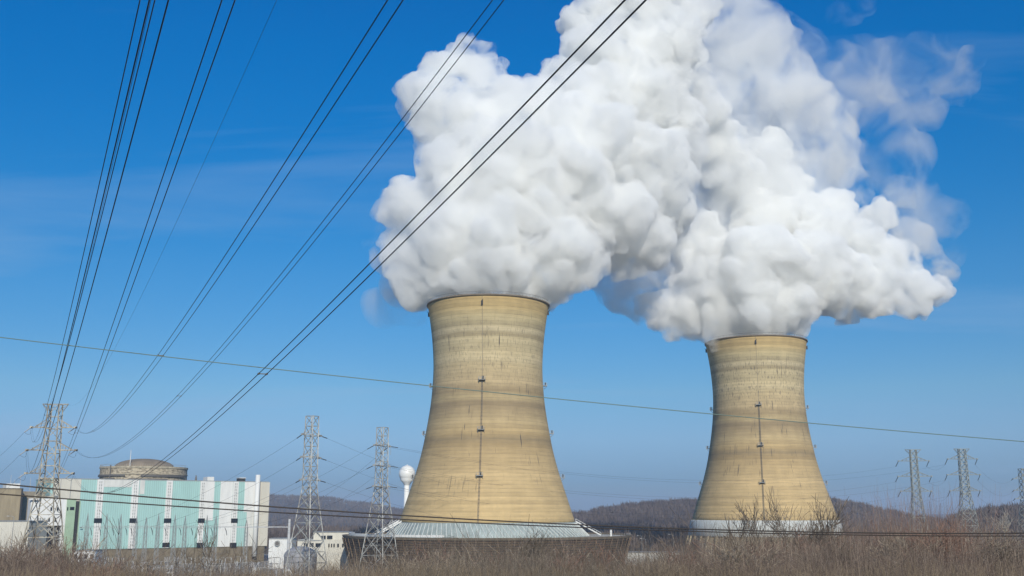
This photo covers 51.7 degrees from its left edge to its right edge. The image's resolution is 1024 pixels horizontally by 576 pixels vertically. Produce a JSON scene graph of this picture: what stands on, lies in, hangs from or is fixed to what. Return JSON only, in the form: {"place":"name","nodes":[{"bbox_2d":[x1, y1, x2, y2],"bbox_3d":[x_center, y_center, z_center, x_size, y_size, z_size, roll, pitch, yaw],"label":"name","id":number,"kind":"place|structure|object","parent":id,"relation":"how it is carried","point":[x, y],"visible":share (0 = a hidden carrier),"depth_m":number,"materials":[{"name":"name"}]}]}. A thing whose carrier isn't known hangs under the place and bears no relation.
{"place":"outdoors","nodes":[
{"label":"outdoors","id":0,"kind":"place"},
{"bbox_2d":[0,476,45,519],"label":"auxiliary building","id":1,"kind":"structure","parent":0,"point":[16,507],"depth_m":464.00,"materials":[{"name":"concrete"}]},
{"bbox_2d":[98,454,187,479],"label":"containment building","id":2,"kind":"structure","parent":0,"point":[132,469],"depth_m":574.00,"materials":[{"name":"concrete"}]},
{"bbox_2d":[35,475,269,566],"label":"turbine hall","id":3,"kind":"structure","parent":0,"point":[238,491],"depth_m":500.54,"materials":[{"name":"teal metal"}]},
{"bbox_2d":[98,554,347,575],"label":"gravel yard","id":4,"kind":"structure","parent":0,"point":[241,565],"depth_m":481.69,"materials":[{"name":"grey gravel"}]},
{"bbox_2d":[0,520,48,558],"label":"storage building","id":5,"kind":"structure","parent":4,"relation":"on","point":[6,526],"depth_m":395.17,"materials":[{"name":"grey metal"}]},
{"bbox_2d":[27,495,80,560],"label":"service annex","id":6,"kind":"object","parent":4,"relation":"on","point":[71,512],"visible":0.47,"depth_m":422.21,"materials":[{"name":"white paint"}]},
{"bbox_2d":[83,514,290,573],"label":"substation gantry","id":7,"kind":"object","parent":4,"relation":"on","point":[214,533],"visible":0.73,"depth_m":424.33,"materials":[{"name":"grey metal"}]},
{"bbox_2d":[268,538,295,568],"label":"fan house","id":8,"kind":"structure","parent":4,"relation":"on","point":[276,544],"depth_m":466.21,"materials":[{"name":"white paint"}]},
{"bbox_2d":[284,546,316,575],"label":"storage tank","id":9,"kind":"object","parent":4,"relation":"on","point":[292,550],"visible":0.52,"depth_m":412.49,"materials":[{"name":"grey metal"}]},
{"bbox_2d":[284,415,327,575],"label":"lattice pylon","id":10,"kind":"object","parent":4,"relation":"on","point":[310,476],"visible":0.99,"depth_m":343.49,"materials":[{"name":"metal"}]},
{"bbox_2d":[134,438,296,523],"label":"power line","id":11,"kind":"object","parent":10,"relation":"hanging from","point":[223,482],"visible":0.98,"depth_m":374.29,"materials":[{"name":"grey metal"}]},
{"bbox_2d":[172,484,292,526],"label":"power line","id":12,"kind":"object","parent":10,"relation":"hanging from","point":[245,506],"visible":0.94,"depth_m":371.81,"materials":[{"name":"grey metal"}]},
{"bbox_2d":[360,427,398,569],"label":"lattice pylon","id":13,"kind":"object","parent":4,"relation":"on","point":[380,486],"visible":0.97,"depth_m":392.21,"materials":[{"name":"metal"}]},
{"bbox_2d":[398,467,892,497],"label":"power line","id":14,"kind":"object","parent":13,"relation":"hanging from","point":[654,496],"visible":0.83,"depth_m":477.85,"materials":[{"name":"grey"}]},
{"bbox_2d":[401,488,889,514],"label":"power line","id":15,"kind":"object","parent":13,"relation":"hanging from","point":[669,514],"visible":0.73,"depth_m":465.67,"materials":[{"name":"grey metal"}]},
{"bbox_2d":[402,448,890,479],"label":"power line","id":16,"kind":"object","parent":13,"relation":"hanging from","point":[629,477],"visible":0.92,"depth_m":457.74,"materials":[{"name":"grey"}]},
{"bbox_2d":[389,488,905,518],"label":"power line","id":17,"kind":"object","parent":13,"relation":"hanging from","point":[608,515],"visible":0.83,"depth_m":437.11,"materials":[{"name":"grey metal"}]},
{"bbox_2d":[384,446,940,482],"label":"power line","id":18,"kind":"object","parent":13,"relation":"hanging from","point":[629,479],"visible":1,"depth_m":441.04,"materials":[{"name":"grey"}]},
{"bbox_2d":[383,466,944,500],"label":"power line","id":19,"kind":"object","parent":13,"relation":"hanging from","point":[685,500],"visible":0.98,"depth_m":453.67,"materials":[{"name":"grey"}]},
{"bbox_2d":[399,465,414,505],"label":"water tower","id":20,"kind":"structure","parent":4,"relation":"on","point":[405,478],"depth_m":497.79,"materials":[{"name":"white metal"}]},
{"bbox_2d":[297,531,352,569],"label":"office building","id":21,"kind":"structure","parent":0,"point":[337,541],"depth_m":456.72,"materials":[{"name":"white concrete"}]},
{"bbox_2d":[268,499,397,526],"bbox_3d":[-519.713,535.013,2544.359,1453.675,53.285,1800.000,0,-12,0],"label":"hills","id":22,"kind":"structure","parent":0,"point":[289,505],"depth_m":2167.96,"materials":[{"name":"brown plant"}]},
{"bbox_2d":[268,493,403,525],"bbox_3d":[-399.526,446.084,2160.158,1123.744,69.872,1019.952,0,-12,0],"label":"distant woods","id":23,"kind":"object","parent":22,"relation":"on","point":[352,504],"visible":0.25,"depth_m":2088.33,"materials":[{"name":"brown plant"}]},
{"bbox_2d":[0,493,1018,536],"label":"power line","id":24,"kind":"object","parent":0,"point":[484,523],"visible":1,"depth_m":19.53,"materials":[{"name":"grey metal"}]},
{"bbox_2d":[0,483,1023,533],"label":"power line","id":25,"kind":"object","parent":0,"point":[484,519],"visible":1,"depth_m":18.23,"materials":[{"name":"grey metal"}]},
{"bbox_2d":[0,337,1023,441],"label":"power line","id":26,"kind":"object","parent":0,"point":[505,393],"visible":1,"depth_m":62.87,"materials":[{"name":"grey metal"}]},
{"bbox_2d":[0,0,1023,513],"label":"sky","id":27,"kind":"structure","parent":0,"point":[846,177],"materials":[{"name":"blue"}]},
{"bbox_2d":[264,516,1021,553],"bbox_3d":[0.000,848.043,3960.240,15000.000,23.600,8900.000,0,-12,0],"label":"ground","id":28,"kind":"structure","parent":0,"point":[266,550],"depth_m":710.64,"materials":[{"name":"brown plant"}]},
{"bbox_2d":[2,539,36,568],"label":"bare tree","id":29,"kind":"object","parent":28,"relation":"on","point":[17,553],"visible":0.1,"depth_m":42.59,"materials":[{"name":"brown plant"}]},
{"bbox_2d":[0,534,51,575],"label":"bare shrub","id":30,"kind":"object","parent":28,"relation":"on","point":[20,560],"visible":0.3,"depth_m":35.35,"materials":[{"name":"brown plant"}]},
{"bbox_2d":[0,528,61,569],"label":"bare tree","id":31,"kind":"object","parent":28,"relation":"on","point":[46,558],"visible":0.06,"depth_m":47.98,"materials":[{"name":"brown plant"}]},
{"bbox_2d":[0,545,79,574],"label":"bare shrub","id":32,"kind":"object","parent":28,"relation":"on","point":[32,558],"visible":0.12,"depth_m":39.87,"materials":[{"name":"brown plant"}]},
{"bbox_2d":[19,404,77,557],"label":"lattice pylon","id":33,"kind":"object","parent":28,"relation":"on","point":[42,480],"visible":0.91,"depth_m":307.78,"materials":[{"name":"metal"}]},
{"bbox_2d":[31,0,154,441],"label":"power line","id":34,"kind":"object","parent":33,"relation":"hanging from","point":[101,175],"visible":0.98,"depth_m":47.21,"materials":[{"name":"grey metal"}]},
{"bbox_2d":[26,0,168,473],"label":"power line","id":35,"kind":"object","parent":33,"relation":"hanging from","point":[105,188],"visible":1,"depth_m":37.31,"materials":[{"name":"grey metal"}]},
{"bbox_2d":[51,1,150,401],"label":"power line","id":36,"kind":"object","parent":33,"relation":"attached to","point":[115,152],"visible":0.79,"depth_m":53.21,"materials":[{"name":"grey metal"}]},
{"bbox_2d":[58,0,235,472],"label":"power line","id":37,"kind":"object","parent":33,"relation":"attached to","point":[161,181],"visible":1,"depth_m":66.44,"materials":[{"name":"grey metal"}]},
{"bbox_2d":[75,0,276,404],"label":"power line","id":38,"kind":"object","parent":33,"relation":"attached to","point":[206,156],"visible":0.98,"depth_m":62.14,"materials":[{"name":"grey metal"}]},
{"bbox_2d":[75,0,403,432],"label":"power line","id":39,"kind":"object","parent":33,"relation":"hanging from","point":[280,169],"visible":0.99,"depth_m":42.83,"materials":[{"name":"grey metal"}]},
{"bbox_2d":[80,0,503,457],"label":"power line","id":40,"kind":"object","parent":33,"relation":"attached to","point":[343,195],"visible":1,"depth_m":58.05,"materials":[{"name":"grey metal"}]},
{"bbox_2d":[77,0,646,493],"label":"power line","id":41,"kind":"object","parent":33,"relation":"hanging from","point":[435,196],"visible":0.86,"depth_m":31.47,"materials":[{"name":"grey metal"}]},
{"bbox_2d":[5,540,116,573],"bbox_3d":[-21.778,16.824,50.051,12.731,9.481,12.710,6,-13,-25],"label":"bare shrub","id":42,"kind":"object","parent":28,"relation":"on","point":[58,549],"visible":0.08,"depth_m":51.09,"materials":[{"name":"brown plant"}]},
{"bbox_2d":[10,542,133,573],"bbox_3d":[-20.405,14.371,44.177,11.469,7.451,11.541,9,-15,-35],"label":"bare shrub","id":43,"kind":"object","parent":28,"relation":"on","point":[49,558],"visible":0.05,"depth_m":44.35,"materials":[{"name":"brown plant"}]},
{"bbox_2d":[72,550,101,564],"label":"control trailer","id":44,"kind":"object","parent":28,"relation":"on","point":[96,552],"visible":0.21,"depth_m":383.36,"materials":[{"name":"white paint"}]},
{"bbox_2d":[31,557,148,575],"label":"bare shrub","id":45,"kind":"object","parent":28,"relation":"on","point":[94,569],"visible":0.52,"depth_m":27.54,"materials":[{"name":"brown plant"}]},
{"bbox_2d":[1,531,186,572],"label":"bare shrub","id":46,"kind":"object","parent":28,"relation":"on","point":[93,552],"visible":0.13,"depth_m":55.51,"materials":[{"name":"brown plant"}]},
{"bbox_2d":[30,539,160,575],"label":"bare tree","id":47,"kind":"object","parent":28,"relation":"on","point":[67,560],"visible":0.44,"depth_m":40.41,"materials":[{"name":"brown plant"}]},
{"bbox_2d":[55,534,159,569],"bbox_3d":[-17.963,14.203,44.983,6.412,7.530,8.354,3,-12,-15],"label":"bare tree","id":48,"kind":"object","parent":28,"relation":"on","point":[85,553],"visible":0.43,"depth_m":44.75,"materials":[{"name":"brown plant"}]},
{"bbox_2d":[68,551,173,573],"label":"bare shrub","id":49,"kind":"object","parent":28,"relation":"on","point":[119,562],"visible":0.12,"depth_m":46.46,"materials":[{"name":"brown plant"}]},
{"bbox_2d":[78,513,173,569],"bbox_3d":[-18.789,15.639,50.413,5.075,9.928,8.568,0,-12,0],"label":"bare tree","id":50,"kind":"object","parent":28,"relation":"on","point":[123,548],"visible":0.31,"depth_m":49.31,"materials":[{"name":"brown plant"}]},
{"bbox_2d":[109,559,189,575],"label":"bare shrub","id":51,"kind":"object","parent":28,"relation":"on","point":[137,569],"visible":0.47,"depth_m":39.26,"materials":[{"name":"brown plant"}]},
{"bbox_2d":[102,520,304,575],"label":"bare tree","id":52,"kind":"object","parent":28,"relation":"on","point":[208,554],"visible":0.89,"depth_m":44.19,"materials":[{"name":"brown plant"}]},
{"bbox_2d":[143,526,284,575],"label":"bare tree","id":53,"kind":"object","parent":28,"relation":"on","point":[195,542],"visible":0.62,"depth_m":46.50,"materials":[{"name":"brown plant"}]},
{"bbox_2d":[0,510,470,575],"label":"scrub thicket","id":54,"kind":"object","parent":28,"relation":"on","point":[16,567],"visible":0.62,"depth_m":37.95,"materials":[{"name":"brown plant"}]},
{"bbox_2d":[211,571,268,575],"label":"bare shrub","id":55,"kind":"object","parent":28,"relation":"on","point":[244,572],"visible":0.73,"depth_m":26.26,"materials":[{"name":"brown plant"}]},
{"bbox_2d":[303,553,391,575],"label":"bare shrub","id":56,"kind":"object","parent":28,"relation":"on","point":[354,567],"visible":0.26,"depth_m":50.15,"materials":[{"name":"brown plant"}]},
{"bbox_2d":[362,540,449,575],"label":"bare shrub","id":57,"kind":"object","parent":28,"relation":"on","point":[404,559],"visible":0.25,"depth_m":43.41,"materials":[{"name":"brown plant"}]},
{"bbox_2d":[346,550,474,575],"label":"bare shrub","id":58,"kind":"object","parent":28,"relation":"on","point":[410,563],"visible":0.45,"depth_m":34.12,"materials":[{"name":"brown plant"}]},
{"bbox_2d":[344,539,519,572],"bbox_3d":[-2.923,16.277,48.956,12.379,9.134,12.349,6,-13,-25],"label":"bare shrub","id":59,"kind":"object","parent":28,"relation":"on","point":[444,554],"visible":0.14,"depth_m":50.29,"materials":[{"name":"brown plant"}]},
{"bbox_2d":[428,548,490,575],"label":"bare shrub","id":60,"kind":"object","parent":28,"relation":"on","point":[460,563],"visible":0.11,"depth_m":38.75,"materials":[{"name":"brown plant"}]},
{"bbox_2d":[420,535,516,566],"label":"bare tree","id":61,"kind":"object","parent":28,"relation":"on","point":[448,551],"visible":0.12,"depth_m":54.75,"materials":[{"name":"brown plant"}]},
{"bbox_2d":[342,291,631,572],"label":"cooling tower","id":62,"kind":"structure","parent":28,"relation":"on","point":[489,342],"depth_m":429.47,"materials":[{"name":"concrete"}]},
{"bbox_2d":[174,509,799,575],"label":"scrub thicket","id":63,"kind":"object","parent":28,"relation":"on","point":[532,565],"visible":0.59,"depth_m":33.28,"materials":[{"name":"brown plant"}]},
{"bbox_2d":[457,531,524,565],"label":"bare tree","id":64,"kind":"object","parent":28,"relation":"on","point":[477,548],"visible":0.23,"depth_m":55.08,"materials":[{"name":"brown plant"}]},
{"bbox_2d":[0,554,1023,575],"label":"dry grass","id":65,"kind":"structure","parent":28,"relation":"on","point":[435,572],"depth_m":22.44,"materials":[{"name":"plant"}]},
{"bbox_2d":[456,543,590,570],"bbox_3d":[1.698,18.193,55.549,13.172,9.386,12.688,8,-14,-34],"label":"bare shrub","id":66,"kind":"object","parent":28,"relation":"on","point":[536,556],"visible":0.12,"depth_m":56.78,"materials":[{"name":"brown plant"}]},
{"bbox_2d":[431,515,622,575],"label":"bare tree","id":67,"kind":"object","parent":28,"relation":"on","point":[538,545],"visible":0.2,"depth_m":59.30,"materials":[{"name":"brown plant"}]},
{"bbox_2d":[538,533,617,571],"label":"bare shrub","id":68,"kind":"object","parent":28,"relation":"on","point":[566,548],"visible":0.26,"depth_m":56.40,"materials":[{"name":"brown plant"}]},
{"bbox_2d":[603,548,682,570],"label":"bare shrub","id":69,"kind":"object","parent":28,"relation":"on","point":[628,559],"visible":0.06,"depth_m":49.94,"materials":[{"name":"brown plant"}]},
{"bbox_2d":[266,522,1022,550],"bbox_3d":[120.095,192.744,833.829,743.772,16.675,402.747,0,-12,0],"label":"leafless tree belt","id":70,"kind":"object","parent":28,"relation":"on","point":[277,532],"visible":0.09,"depth_m":740.67,"materials":[{"name":"brown plant"}]},
{"bbox_2d":[600,533,705,567],"bbox_3d":[9.711,18.464,57.177,10.469,10.458,11.963,9,-15,-37],"label":"bare tree","id":71,"kind":"object","parent":28,"relation":"on","point":[663,551],"visible":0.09,"depth_m":59.25,"materials":[{"name":"brown plant"}]},
{"bbox_2d":[604,554,702,575],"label":"bare shrub","id":72,"kind":"object","parent":28,"relation":"on","point":[669,566],"visible":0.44,"depth_m":27.31,"materials":[{"name":"brown plant"}]},
{"bbox_2d":[639,555,683,575],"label":"bare shrub","id":73,"kind":"object","parent":28,"relation":"on","point":[664,568],"visible":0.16,"depth_m":27.96,"materials":[{"name":"brown plant"}]},
{"bbox_2d":[652,536,673,550],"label":"bare tree","id":74,"kind":"object","parent":28,"relation":"on","point":[662,545],"visible":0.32,"depth_m":523.85,"materials":[{"name":"brown wood"}]},
{"bbox_2d":[680,537,712,562],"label":"bare tree","id":75,"kind":"object","parent":28,"relation":"on","point":[695,549],"visible":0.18,"depth_m":415.36,"materials":[{"name":"brown wood"}]},
{"bbox_2d":[638,525,837,564],"bbox_3d":[11.645,14.400,45.068,13.283,8.576,13.201,4,-13,-18],"label":"bare shrub","id":76,"kind":"object","parent":28,"relation":"on","point":[768,545],"visible":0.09,"depth_m":45.98,"materials":[{"name":"brown plant"}]},
{"bbox_2d":[641,493,858,567],"bbox_3d":[12.667,17.030,52.833,15.585,13.348,13.383,0,-12,0],"label":"bare tree","id":77,"kind":"object","parent":28,"relation":"on","point":[730,535],"visible":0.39,"depth_m":53.74,"materials":[{"name":"brown plant"}]},
{"bbox_2d":[693,533,815,575],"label":"bare shrub","id":78,"kind":"object","parent":28,"relation":"on","point":[729,553],"visible":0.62,"depth_m":27.41,"materials":[{"name":"brown plant"}]},
{"bbox_2d":[684,332,845,561],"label":"cooling tower","id":79,"kind":"structure","parent":28,"relation":"on","point":[757,376],"depth_m":534.63,"materials":[{"name":"concrete"}]},
{"bbox_2d":[506,485,1023,575],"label":"scrub thicket","id":80,"kind":"object","parent":28,"relation":"on","point":[948,562],"visible":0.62,"depth_m":29.11,"materials":[{"name":"brown plant"}]},
{"bbox_2d":[737,502,853,551],"bbox_3d":[15.597,16.226,53.467,12.843,10.736,13.039,-6,-13,27],"label":"bare tree","id":81,"kind":"object","parent":28,"relation":"on","point":[808,528],"visible":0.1,"depth_m":54.95,"materials":[{"name":"brown plant"}]},
{"bbox_2d":[735,489,890,562],"bbox_3d":[14.454,15.656,52.630,12.248,11.438,14.611,3,-12,-14],"label":"bare tree","id":82,"kind":"object","parent":28,"relation":"on","point":[811,525],"visible":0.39,"depth_m":52.83,"materials":[{"name":"brown plant"}]},
{"bbox_2d":[759,541,884,574],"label":"bare shrub","id":83,"kind":"object","parent":28,"relation":"on","point":[803,553],"visible":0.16,"depth_m":36.99,"materials":[{"name":"brown plant"}]},
{"bbox_2d":[793,525,880,550],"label":"bare tree","id":84,"kind":"object","parent":28,"relation":"on","point":[854,537],"visible":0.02,"depth_m":55.40,"materials":[{"name":"brown plant"}]},
{"bbox_2d":[805,530,870,560],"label":"bare shrub","id":85,"kind":"object","parent":28,"relation":"on","point":[842,544],"visible":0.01,"depth_m":45.28,"materials":[{"name":"brown plant"}]},
{"bbox_2d":[786,535,895,574],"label":"bare shrub","id":86,"kind":"object","parent":28,"relation":"on","point":[847,555],"visible":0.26,"depth_m":31.08,"materials":[{"name":"brown plant"}]},
{"bbox_2d":[842,527,938,570],"bbox_3d":[15.691,12.950,41.164,9.688,7.062,9.848,-10,-16,40],"label":"bare shrub","id":87,"kind":"object","parent":28,"relation":"on","point":[896,545],"visible":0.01,"depth_m":41.05,"materials":[{"name":"brown plant"}]},
{"bbox_2d":[858,528,946,575],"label":"bare shrub","id":88,"kind":"object","parent":28,"relation":"on","point":[897,544],"visible":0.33,"depth_m":31.52,"materials":[{"name":"brown plant"}]},
{"bbox_2d":[818,503,996,558],"bbox_3d":[19.322,15.347,49.745,11.262,10.234,10.694,0,-12,0],"label":"bare tree","id":89,"kind":"object","parent":28,"relation":"on","point":[900,534],"visible":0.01,"depth_m":50.17,"materials":[{"name":"brown plant"}]},
{"bbox_2d":[895,449,932,531],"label":"lattice pylon","id":90,"kind":"object","parent":28,"relation":"on","point":[914,475],"visible":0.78,"depth_m":548.10,"materials":[{"name":"metal"}]},
{"bbox_2d":[857,515,976,560],"bbox_3d":[16.829,14.338,45.054,11.675,9.100,10.884,5,-13,-21],"label":"bare shrub","id":91,"kind":"object","parent":28,"relation":"on","point":[895,538],"visible":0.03,"depth_m":46.27,"materials":[{"name":"brown plant"}]},
{"bbox_2d":[826,483,1021,565],"bbox_3d":[19.879,14.865,48.658,10.207,12.295,21.928,-4,-13,18],"label":"scrub thicket","id":92,"kind":"object","parent":28,"relation":"on","point":[922,518],"visible":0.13,"depth_m":45.10,"materials":[{"name":"brown plant"}]},
{"bbox_2d":[872,518,1008,575],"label":"bare shrub","id":93,"kind":"object","parent":28,"relation":"on","point":[942,542],"visible":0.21,"depth_m":31.90,"materials":[{"name":"brown plant"}]},
{"bbox_2d":[880,525,1023,563],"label":"bare shrub","id":94,"kind":"object","parent":28,"relation":"on","point":[991,542],"visible":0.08,"depth_m":40.51,"materials":[{"name":"brown plant"}]},
{"bbox_2d":[945,449,980,541],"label":"lattice pylon","id":95,"kind":"object","parent":28,"relation":"on","point":[964,456],"visible":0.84,"depth_m":547.84,"materials":[{"name":"metal"}]},
{"bbox_2d":[914,502,1018,561],"bbox_3d":[21.195,15.353,49.923,10.674,10.293,10.667,0,-12,0],"label":"bare tree","id":96,"kind":"object","parent":28,"relation":"on","point":[957,523],"visible":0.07,"depth_m":50.88,"materials":[{"name":"brown plant"}]},
{"bbox_2d":[934,529,1023,575],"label":"bare shrub","id":97,"kind":"object","parent":28,"relation":"on","point":[1000,551],"visible":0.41,"depth_m":30.32,"materials":[{"name":"brown plant"}]},
{"bbox_2d":[961,528,1022,554],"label":"bare shrub","id":98,"kind":"object","parent":28,"relation":"on","point":[1003,539],"visible":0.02,"depth_m":53.43,"materials":[{"name":"brown plant"}]},
{"bbox_2d":[971,509,1023,554],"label":"bare tree","id":99,"kind":"object","parent":28,"relation":"on","point":[1004,523],"visible":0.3,"depth_m":322.63,"materials":[{"name":"brown plant"}]},
{"bbox_2d":[984,511,1023,547],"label":"bare tree","id":100,"kind":"object","parent":28,"relation":"on","point":[1007,522],"visible":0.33,"depth_m":333.97,"materials":[{"name":"brown plant"}]},
{"bbox_2d":[1012,468,1023,528],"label":"lattice pylon","id":101,"kind":"object","parent":28,"relation":"on","point":[1020,478],"visible":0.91,"depth_m":746.01,"materials":[{"name":"metal"}]},
{"bbox_2d":[626,551,685,565],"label":"shed","id":102,"kind":"structure","parent":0,"point":[644,554],"depth_m":485.09,"materials":[{"name":"grey metal"}]},
{"bbox_2d":[595,508,898,526],"bbox_3d":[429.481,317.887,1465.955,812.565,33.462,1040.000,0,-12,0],"label":"hills","id":103,"kind":"structure","parent":0,"point":[690,516],"depth_m":1317.43,"materials":[{"name":"brown plant"}]},
{"bbox_2d":[571,496,946,529],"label":"distant woods","id":104,"kind":"object","parent":103,"relation":"on","point":[639,508],"visible":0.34,"depth_m":1276.59,"materials":[{"name":"brown plant"}]},
{"bbox_2d":[905,514,955,515],"bbox_3d":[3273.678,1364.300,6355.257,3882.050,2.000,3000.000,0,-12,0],"label":"hills","id":105,"kind":"structure","parent":0,"point":[935,514],"depth_m":6402.95,"materials":[{"name":"brown plant"}]},
{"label":"hills","id":106,"kind":"structure","parent":0,"visible":0},
{"bbox_2d":[943,501,1023,544],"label":"distant woods","id":107,"kind":"object","parent":106,"relation":"on","point":[1015,512],"visible":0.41,"depth_m":847.97,"materials":[{"name":"brown plant"}]}
]}

